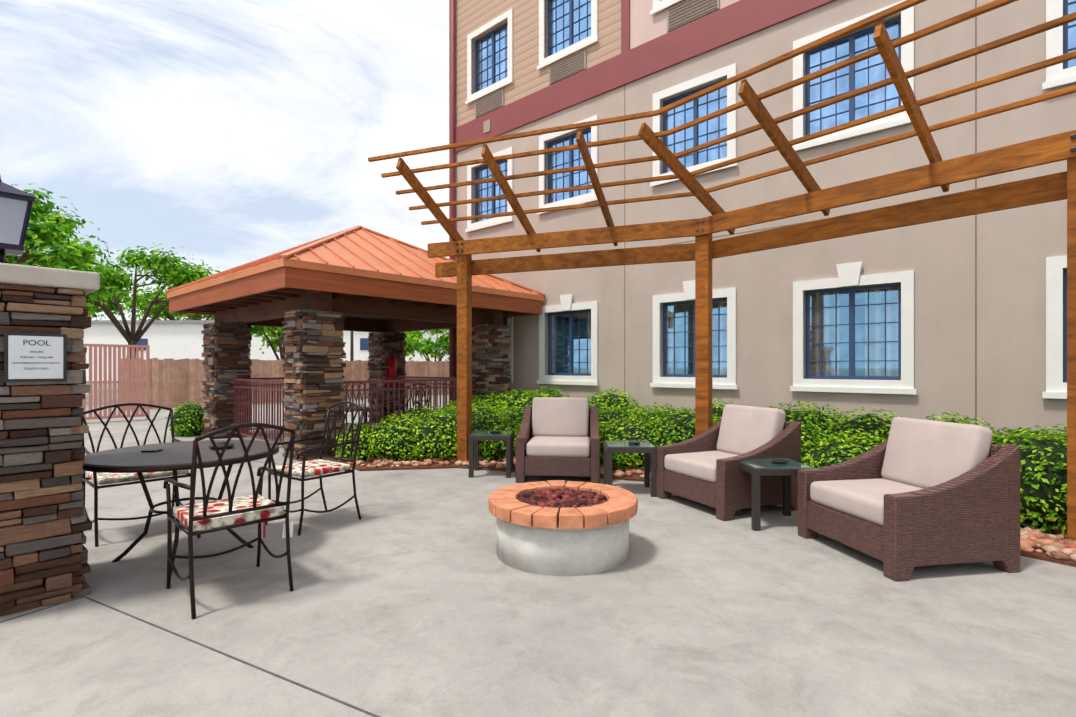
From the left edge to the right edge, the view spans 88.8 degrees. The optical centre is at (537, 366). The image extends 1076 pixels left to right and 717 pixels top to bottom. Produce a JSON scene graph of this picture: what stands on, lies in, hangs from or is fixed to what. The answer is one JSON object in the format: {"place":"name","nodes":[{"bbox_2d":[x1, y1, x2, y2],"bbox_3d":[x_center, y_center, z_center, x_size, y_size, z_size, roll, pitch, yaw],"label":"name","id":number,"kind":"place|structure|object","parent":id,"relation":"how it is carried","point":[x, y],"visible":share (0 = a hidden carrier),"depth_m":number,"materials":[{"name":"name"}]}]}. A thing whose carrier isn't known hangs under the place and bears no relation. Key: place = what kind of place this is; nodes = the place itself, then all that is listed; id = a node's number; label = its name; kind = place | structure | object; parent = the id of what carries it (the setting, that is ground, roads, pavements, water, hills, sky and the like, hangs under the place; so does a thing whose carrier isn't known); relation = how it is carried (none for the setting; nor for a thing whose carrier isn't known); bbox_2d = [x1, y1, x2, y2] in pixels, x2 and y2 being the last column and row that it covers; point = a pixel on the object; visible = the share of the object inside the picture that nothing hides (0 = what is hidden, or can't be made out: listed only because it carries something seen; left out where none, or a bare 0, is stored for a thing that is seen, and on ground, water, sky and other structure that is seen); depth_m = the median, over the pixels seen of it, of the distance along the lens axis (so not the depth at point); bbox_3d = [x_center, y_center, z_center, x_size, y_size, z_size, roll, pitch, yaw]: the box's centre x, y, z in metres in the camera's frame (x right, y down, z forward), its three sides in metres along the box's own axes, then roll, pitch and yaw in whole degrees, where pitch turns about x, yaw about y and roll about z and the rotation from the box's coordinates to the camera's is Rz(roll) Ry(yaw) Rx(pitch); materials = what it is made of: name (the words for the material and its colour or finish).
{"place":"outdoors","nodes":[
{"label":"outdoors","id":0,"kind":"place"},
{"bbox_2d":[0,0,448,319],"label":"sky","id":1,"kind":"structure","parent":0,"point":[230,133],"materials":[{"name":"white"}]},
{"bbox_2d":[80,382,448,416],"bbox_3d":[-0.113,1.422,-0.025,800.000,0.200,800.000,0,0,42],"label":"terrain","id":2,"kind":"structure","parent":0,"point":[367,402],"depth_m":21.97,"materials":[{"name":"grey concrete"}]},
{"bbox_2d":[1,180,120,306],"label":"tree","id":3,"kind":"object","parent":2,"relation":"on","point":[46,234],"visible":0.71,"depth_m":19.29,"materials":[{"name":"green plant"}]},
{"bbox_2d":[85,267,139,319],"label":"tree","id":4,"kind":"object","parent":2,"relation":"on","point":[92,310],"visible":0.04,"depth_m":74.54,"materials":[{"name":"green plant"}]},
{"bbox_2d":[37,243,219,358],"bbox_3d":[-22.496,-2.653,29.843,9.785,7.970,8.251,0,0,-2],"label":"tree","id":5,"kind":"object","parent":2,"relation":"on","point":[177,274],"visible":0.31,"depth_m":29.80,"materials":[{"name":"green plant"}]},
{"bbox_2d":[119,263,214,319],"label":"tree","id":6,"kind":"object","parent":2,"relation":"on","point":[165,314],"visible":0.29,"depth_m":68.71,"materials":[{"name":"green plant"}]},
{"bbox_2d":[251,326,287,359],"bbox_3d":[-10.835,-0.742,22.878,4.128,4.156,4.169,0,0,1],"label":"tree","id":7,"kind":"object","parent":2,"relation":"on","point":[276,340],"visible":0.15,"depth_m":22.68,"materials":[{"name":"green plant"}]},
{"bbox_2d":[121,358,448,409],"bbox_3d":[-2.270,0.512,27.312,0.060,1.560,30.100,0,0,42],"label":"wooden fence","id":8,"kind":"object","parent":2,"relation":"on","point":[183,379],"visible":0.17,"depth_m":17.61,"materials":[{"name":"brown wood"}]},
{"bbox_2d":[350,331,353,360],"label":"utility pole","id":9,"kind":"object","parent":2,"relation":"on","point":[351,348],"visible":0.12,"depth_m":40.26,"materials":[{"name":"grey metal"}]},
{"bbox_2d":[400,329,448,361],"bbox_3d":[-5.272,-0.511,27.349,4.046,3.683,3.734,0,0,-24],"label":"tree","id":10,"kind":"object","parent":2,"relation":"on","point":[425,346],"visible":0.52,"depth_m":26.89,"materials":[{"name":"green plant"}]},
{"bbox_2d":[449,0,1075,440],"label":"hotel building","id":11,"kind":"structure","parent":2,"relation":"on","point":[965,316],"depth_m":7.82,"materials":[{"name":"beige paint"}]},
{"bbox_2d":[451,0,454,405],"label":"trim","id":12,"kind":"structure","parent":11,"relation":"attached to","point":[453,150],"depth_m":12.47,"materials":[{"name":"red paint"}]},
{"bbox_2d":[81,320,448,381],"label":"white building","id":13,"kind":"structure","parent":0,"point":[174,339],"depth_m":46.78,"materials":[{"name":"white paint"}]},
{"bbox_2d":[232,376,476,442],"bbox_3d":[-3.427,0.729,10.518,3.510,1.015,3.510,0,0,42],"label":"metal railing","id":14,"kind":"object","parent":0,"point":[435,383],"visible":0.44,"depth_m":9.44,"materials":[{"name":"brown metal"}]},
{"bbox_2d":[344,406,369,410],"bbox_3d":[-3.723,0.857,11.245,0.470,0.050,0.450,0,0,-32],"label":"iron chair cushion","id":15,"kind":"object","parent":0,"point":[355,408],"visible":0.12,"depth_m":11.12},
{"bbox_2d":[0,396,1075,716],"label":"concrete patio","id":16,"kind":"structure","parent":0,"point":[410,596],"depth_m":2.83,"materials":[{"name":"grey concrete"}]},
{"bbox_2d":[0,283,91,615],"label":"stone gate pillar","id":17,"kind":"structure","parent":16,"relation":"on","point":[45,523],"depth_m":3.01,"materials":[{"name":"brown stone"}]},
{"bbox_2d":[4,332,66,381],"bbox_3d":[-2.705,-0.048,2.961,0.016,0.260,0.250,0,0,42],"label":"pool sign","id":18,"kind":"object","parent":17,"relation":"attached to","point":[15,349],"visible":1,"depth_m":2.95,"materials":[{"name":"white metal"}]},
{"bbox_2d":[23,340,49,345],"bbox_3d":[-2.697,-0.128,2.956,0.002,0.029,0.108,0,0,42],"label":"sign lettering","id":19,"kind":"object","parent":18,"relation":"attached to","point":[35,342],"visible":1,"depth_m":2.96},
{"bbox_2d":[0,263,99,294],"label":"pillar cap","id":20,"kind":"object","parent":17,"relation":"on","point":[56,278],"visible":0.75,"depth_m":2.98,"materials":[{"name":"beige concrete"}]},
{"bbox_2d":[0,175,36,262],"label":"lantern","id":21,"kind":"object","parent":20,"relation":"on","point":[16,204],"visible":0.92,"depth_m":3.10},
{"bbox_2d":[77,344,149,419],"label":"metal gate","id":22,"kind":"structure","parent":16,"relation":"on","point":[141,381],"depth_m":13.25,"materials":[{"name":"brown metal"}]},
{"bbox_2d":[81,403,190,546],"bbox_3d":[-3.242,0.818,4.447,0.644,1.013,0.675,0,0,42],"label":"patio chair","id":23,"kind":"object","parent":16,"relation":"on","point":[95,486],"visible":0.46,"depth_m":4.48,"materials":[{"name":"black metal"}]},
{"bbox_2d":[87,470,188,484],"bbox_3d":[-3.218,0.857,4.425,0.450,0.050,0.590,0,0,42],"label":"seat cushion","id":24,"kind":"object","parent":23,"relation":"on","point":[103,478],"visible":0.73,"depth_m":4.23,"materials":[{"name":"beige fabric"}]},
{"bbox_2d":[82,440,278,574],"bbox_3d":[-2.470,0.950,3.851,1.184,0.766,1.184,0,0,25],"label":"patio table","id":25,"kind":"object","parent":16,"relation":"on","point":[174,457],"visible":0.81,"depth_m":3.69,"materials":[{"name":"metal"}]},
{"bbox_2d":[0,461,380,716],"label":"patio joints","id":26,"kind":"object","parent":16,"relation":"in","point":[273,674],"depth_m":2.51,"materials":[{"name":"grey concrete"}]},
{"bbox_2d":[163,423,295,619],"bbox_3d":[-1.812,0.818,3.234,0.643,1.013,0.549,0,0,45],"label":"patio chair","id":27,"kind":"object","parent":16,"relation":"on","point":[189,532],"visible":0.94,"depth_m":3.09,"materials":[{"name":"black metal"}]},
{"bbox_2d":[173,495,293,537],"bbox_3d":[-1.813,0.972,3.278,0.450,0.280,0.531,0,0,45],"label":"seat cushion","id":28,"kind":"object","parent":27,"relation":"on","point":[181,513],"visible":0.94,"depth_m":3.19,"materials":[{"name":"fabric"}]},
{"bbox_2d":[266,401,363,535],"bbox_3d":[-1.894,0.818,4.666,0.549,1.013,0.644,0,0,36],"label":"patio chair","id":29,"kind":"object","parent":16,"relation":"on","point":[343,444],"visible":0.81,"depth_m":4.73,"materials":[{"name":"black metal"}]},
{"bbox_2d":[272,459,350,477],"bbox_3d":[-1.913,0.857,4.640,0.470,0.050,0.450,0,0,36],"label":"seat cushion","id":30,"kind":"object","parent":29,"relation":"on","point":[316,467],"visible":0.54,"depth_m":4.57,"materials":[{"name":"white fabric"}]},
{"bbox_2d":[201,309,510,460],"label":"stone columns","id":31,"kind":"structure","parent":16,"relation":"on","point":[313,366],"depth_m":9.99,"materials":[{"name":"brown stone"}]},
{"bbox_2d":[165,226,544,331],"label":"gazebo roof","id":32,"kind":"structure","parent":31,"relation":"on","point":[362,279],"depth_m":8.81,"materials":[{"name":"orange metal"}]},
{"bbox_2d":[385,351,396,386],"bbox_3d":[-3.349,0.047,12.655,0.170,0.850,0.300,0,0,42],"label":"gazebo extinguisher","id":33,"kind":"object","parent":31,"relation":"attached to","point":[391,370],"visible":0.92,"depth_m":12.59,"materials":[{"name":"red metal"}]},
{"bbox_2d":[344,383,372,424],"bbox_3d":[-3.740,0.818,11.273,0.549,1.013,0.643,0,0,-32],"label":"iron chair frame","id":34,"kind":"object","parent":16,"relation":"on","point":[355,399],"visible":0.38,"depth_m":11.47,"materials":[{"name":"black metal"}]},
{"bbox_2d":[363,407,400,426],"bbox_3d":[-3.059,1.057,10.787,0.500,0.530,0.500,0,0,30],"label":"gazebo side table","id":35,"kind":"object","parent":16,"relation":"on","point":[380,409],"visible":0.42,"depth_m":10.63,"materials":[{"name":"brown glass"}]},
{"bbox_2d":[391,383,429,415],"bbox_3d":[-2.377,0.818,10.303,0.549,1.013,0.643,0,0,-37],"label":"iron chair frame","id":36,"kind":"object","parent":16,"relation":"on","point":[418,403],"visible":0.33,"depth_m":10.11,"materials":[{"name":"black metal"}]},
{"bbox_2d":[395,410,414,414],"bbox_3d":[-2.396,0.857,10.329,0.470,0.050,0.450,0,0,-37],"label":"iron chair cushion","id":37,"kind":"object","parent":36,"relation":"on","point":[397,411],"visible":0.29,"depth_m":10.18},
{"bbox_2d":[469,430,513,477],"bbox_3d":[-0.566,1.057,6.749,0.500,0.530,0.500,0,0,2],"label":"side table","id":38,"kind":"object","parent":16,"relation":"on","point":[476,436],"visible":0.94,"depth_m":6.51,"materials":[{"name":"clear glass"}]},
{"bbox_2d":[516,405,599,483],"bbox_3d":[0.257,0.914,6.628,0.950,0.815,0.920,0,0,5],"label":"wicker armchair","id":39,"kind":"object","parent":16,"relation":"on","point":[526,465],"visible":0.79,"depth_m":6.20,"materials":[{"name":"brown wicker"}]},
{"bbox_2d":[526,397,590,456],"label":"chair cushions","id":40,"kind":"object","parent":39,"relation":"on","point":[560,426],"visible":0.98,"depth_m":6.81,"materials":[{"name":"beige fabric"}]},
{"bbox_2d":[496,518,628,575],"bbox_3d":[0.175,1.164,3.915,0.940,0.315,0.940,0,0,42],"label":"fire pit base","id":41,"kind":"object","parent":16,"relation":"on","point":[564,553],"visible":0.69,"depth_m":3.49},
{"bbox_2d":[499,519,622,530],"bbox_3d":[0.175,1.013,3.915,1.000,0.018,1.000,0,0,42],"label":"fire pit mortar","id":42,"kind":"object","parent":41,"relation":"on","point":[557,529],"visible":0.12,"depth_m":3.44,"materials":[{"name":"grey concrete"}]},
{"bbox_2d":[517,487,606,511],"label":"lava rocks","id":43,"kind":"object","parent":41,"relation":"in","point":[566,497],"visible":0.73,"depth_m":3.95,"materials":[{"name":"brown stone"}]},
{"bbox_2d":[488,480,637,528],"bbox_3d":[0.175,0.963,3.915,1.058,0.088,1.058,0,0,42],"label":"fire pit rim","id":44,"kind":"object","parent":41,"relation":"on","point":[620,505],"visible":0.77,"depth_m":3.58,"materials":[{"name":"orange brick"}]},
{"bbox_2d":[166,386,1066,533],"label":"hedge shrubs","id":45,"kind":"object","parent":16,"relation":"on","point":[826,439],"visible":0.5,"depth_m":6.80,"materials":[{"name":"green plant"}]},
{"bbox_2d":[604,440,656,496],"bbox_3d":[0.961,1.057,5.801,0.500,0.530,0.500,0,0,3],"label":"side table","id":46,"kind":"object","parent":16,"relation":"on","point":[648,449],"visible":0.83,"depth_m":5.57,"materials":[{"name":"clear glass"}]},
{"bbox_2d":[657,419,800,520],"bbox_3d":[1.807,0.914,5.286,0.920,0.815,0.950,0,0,-24],"label":"wicker armchair","id":47,"kind":"object","parent":16,"relation":"on","point":[727,495],"visible":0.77,"depth_m":4.94,"materials":[{"name":"brown wicker"}]},
{"bbox_2d":[664,404,785,482],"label":"chair cushions","id":48,"kind":"object","parent":47,"relation":"on","point":[744,429],"visible":0.65,"depth_m":5.27,"materials":[{"name":"beige fabric"}]},
{"bbox_2d":[734,458,812,530],"bbox_3d":[1.982,1.057,4.647,0.500,0.530,0.500,0,0,1],"label":"side table","id":49,"kind":"object","parent":16,"relation":"on","point":[785,468],"visible":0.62,"depth_m":4.45,"materials":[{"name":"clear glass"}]},
{"bbox_2d":[798,439,1019,581],"bbox_3d":[2.558,0.914,3.902,0.920,0.815,0.950,0,0,-10],"label":"wicker armchair","id":50,"kind":"object","parent":16,"relation":"on","point":[972,515],"visible":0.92,"depth_m":3.47,"materials":[{"name":"brown wicker"}]},
{"bbox_2d":[810,417,992,526],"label":"chair cushions","id":51,"kind":"object","parent":50,"relation":"on","point":[920,454],"visible":0.67,"depth_m":3.88,"materials":[{"name":"beige fabric"}]},
{"bbox_2d":[322,455,1075,566],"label":"planting bed","id":52,"kind":"object","parent":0,"point":[1034,555],"depth_m":6.94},
{"bbox_2d":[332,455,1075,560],"bbox_3d":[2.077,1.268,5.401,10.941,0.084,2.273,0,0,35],"label":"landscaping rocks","id":53,"kind":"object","parent":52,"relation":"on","point":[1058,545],"visible":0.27,"depth_m":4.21,"materials":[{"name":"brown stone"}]},
{"bbox_2d":[368,0,1075,540],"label":"pergola wood","id":54,"kind":"object","parent":52,"relation":"on","point":[704,250],"visible":0.98,"depth_m":5.29,"materials":[{"name":"brown wood"}]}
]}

